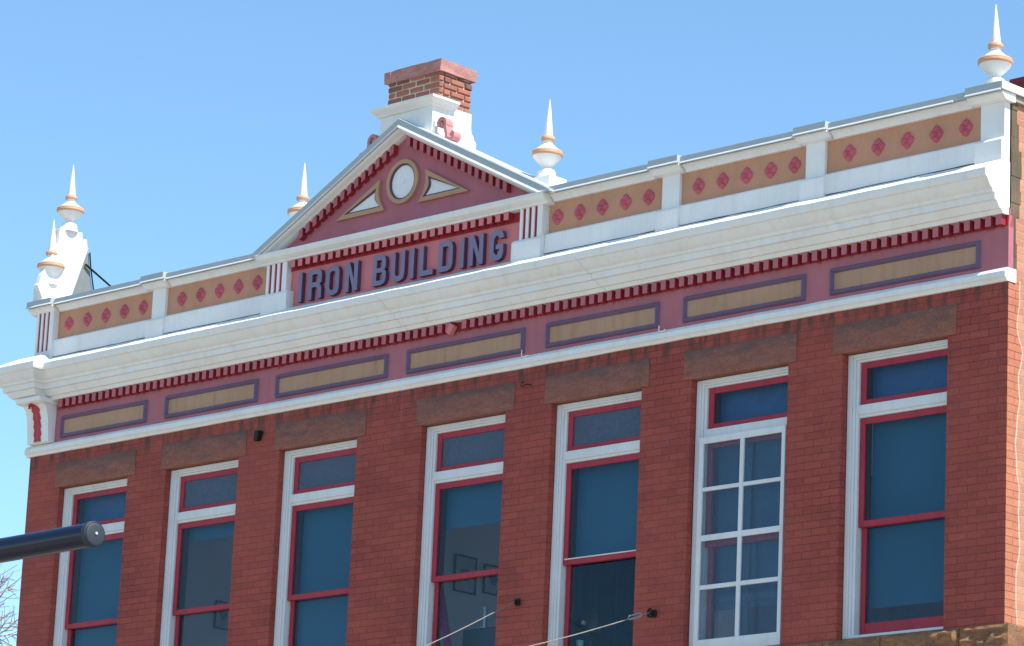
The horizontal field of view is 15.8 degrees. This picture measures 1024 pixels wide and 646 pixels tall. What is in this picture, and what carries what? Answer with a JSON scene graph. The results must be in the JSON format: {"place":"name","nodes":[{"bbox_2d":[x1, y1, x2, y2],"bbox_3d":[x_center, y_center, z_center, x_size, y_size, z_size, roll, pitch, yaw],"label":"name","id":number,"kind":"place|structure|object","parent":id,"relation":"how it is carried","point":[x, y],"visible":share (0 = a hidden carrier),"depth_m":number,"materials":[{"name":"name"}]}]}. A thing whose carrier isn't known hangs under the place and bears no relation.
{"place":"outdoors","nodes":[
{"label":"outdoors","id":0,"kind":"place"},
{"bbox_2d":[0,0,1023,645],"label":"sky","id":1,"kind":"structure","parent":0,"point":[188,130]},
{"label":"road","id":2,"kind":"structure","parent":0,"visible":0},
{"bbox_2d":[0,521,104,562],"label":"street lamp","id":3,"kind":"object","parent":2,"relation":"on","point":[90,534],"visible":1,"depth_m":20.71,"materials":[{"name":"metal"}]},
{"label":"ground","id":4,"kind":"structure","parent":0,"visible":0},
{"bbox_2d":[0,564,21,645],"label":"bare tree","id":5,"kind":"object","parent":4,"relation":"on","point":[7,614],"visible":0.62,"depth_m":54.54,"materials":[{"name":"brown plant"}]},
{"bbox_2d":[0,5,1023,645],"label":"brick building","id":6,"kind":"structure","parent":4,"relation":"on","point":[766,391],"depth_m":35.33,"materials":[{"name":"red brick"}]},
{"bbox_2d":[53,478,126,645],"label":"window","id":7,"kind":"structure","parent":6,"relation":"in","point":[88,588],"depth_m":40.20,"materials":[{"name":"blue glass"}]},
{"bbox_2d":[160,459,238,645],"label":"window","id":8,"kind":"structure","parent":6,"relation":"in","point":[202,501],"depth_m":39.02,"materials":[{"name":"white paint"}]},
{"bbox_2d":[213,600,228,630],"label":"framed picture","id":9,"kind":"object","parent":6,"relation":"attached to","point":[221,618],"visible":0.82,"depth_m":42.17},
{"bbox_2d":[273,439,356,645],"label":"window","id":10,"kind":"structure","parent":6,"relation":"in","point":[319,481],"depth_m":37.68,"materials":[{"name":"blue glass"}]},
{"bbox_2d":[441,585,451,645],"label":"curtain","id":11,"kind":"object","parent":6,"relation":"hanging from","point":[445,629],"visible":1,"depth_m":36.37,"materials":[{"name":"fabric"}]},
{"bbox_2d":[416,414,505,645],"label":"window","id":12,"kind":"structure","parent":6,"relation":"in","point":[464,462],"depth_m":36.29,"materials":[{"name":"white paint"}]},
{"bbox_2d":[453,554,477,594],"bbox_3d":[-0.484,2.596,38.010,0.020,0.385,0.320,-11,-19,43],"label":"framed picture","id":13,"kind":"object","parent":6,"relation":"attached to","point":[463,564],"visible":0.69,"depth_m":38.01},
{"bbox_2d":[425,598,519,645],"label":"guy wire","id":14,"kind":"object","parent":6,"relation":"attached to","point":[516,602],"visible":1,"depth_m":34.43,"materials":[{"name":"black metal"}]},
{"bbox_2d":[482,564,498,595],"bbox_3d":[-0.190,2.679,38.298,0.020,0.310,0.300,-11,-19,43],"label":"framed picture","id":15,"kind":"object","parent":6,"relation":"attached to","point":[490,585],"visible":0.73,"depth_m":38.26},
{"bbox_2d":[530,608,656,645],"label":"guy wire","id":16,"kind":"object","parent":6,"relation":"attached to","point":[652,613],"visible":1,"depth_m":33.58,"materials":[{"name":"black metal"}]},
{"bbox_2d":[547,391,641,645],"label":"window","id":17,"kind":"structure","parent":6,"relation":"in","point":[595,501],"depth_m":35.01,"materials":[{"name":"blue glass"}]},
{"bbox_2d":[572,558,635,645],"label":"room curtain","id":18,"kind":"object","parent":6,"relation":"hanging from","point":[606,590],"visible":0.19,"depth_m":36.26,"materials":[{"name":"blue fabric"}]},
{"bbox_2d":[689,366,787,645],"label":"window","id":19,"kind":"structure","parent":6,"relation":"in","point":[741,419],"depth_m":33.66,"materials":[{"name":"white paint"}]},
{"bbox_2d":[842,339,947,639],"bbox_3d":[3.474,1.468,32.291,1.278,2.613,0.215,-11,-19,43],"label":"window","id":20,"kind":"structure","parent":6,"relation":"in","point":[905,401],"depth_m":32.43,"materials":[{"name":"blue glass"}]},
{"bbox_3d":[0.616,3.894,35.436,2.870,0.428,0.750,-11,-19,43],"label":"desk","id":21,"kind":"object","parent":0,"visible":0},
{"bbox_2d":[462,627,495,645],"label":"office monitor","id":22,"kind":"object","parent":21,"relation":"on","point":[480,637],"visible":0.57,"depth_m":36.32,"materials":[{"name":"grey plastic"}]},
{"bbox_2d":[480,607,488,628],"bbox_3d":[-0.266,2.910,36.355,0.100,0.212,0.100,-11,-19,43],"label":"metal cylinder","id":23,"kind":"object","parent":22,"relation":"on","point":[485,613],"visible":0.97,"depth_m":36.34,"materials":[{"name":"metal"}]},
{"bbox_2d":[576,640,583,645],"bbox_3d":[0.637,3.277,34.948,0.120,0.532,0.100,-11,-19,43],"label":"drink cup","id":24,"kind":"object","parent":21,"relation":"on","point":[579,642],"visible":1,"depth_m":34.98,"materials":[{"name":"blue"}]},
{"bbox_2d":[575,609,601,645],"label":"desk fan","id":25,"kind":"object","parent":21,"relation":"on","point":[589,619],"visible":0.96,"depth_m":34.98,"materials":[{"name":"black plastic"}]}
]}

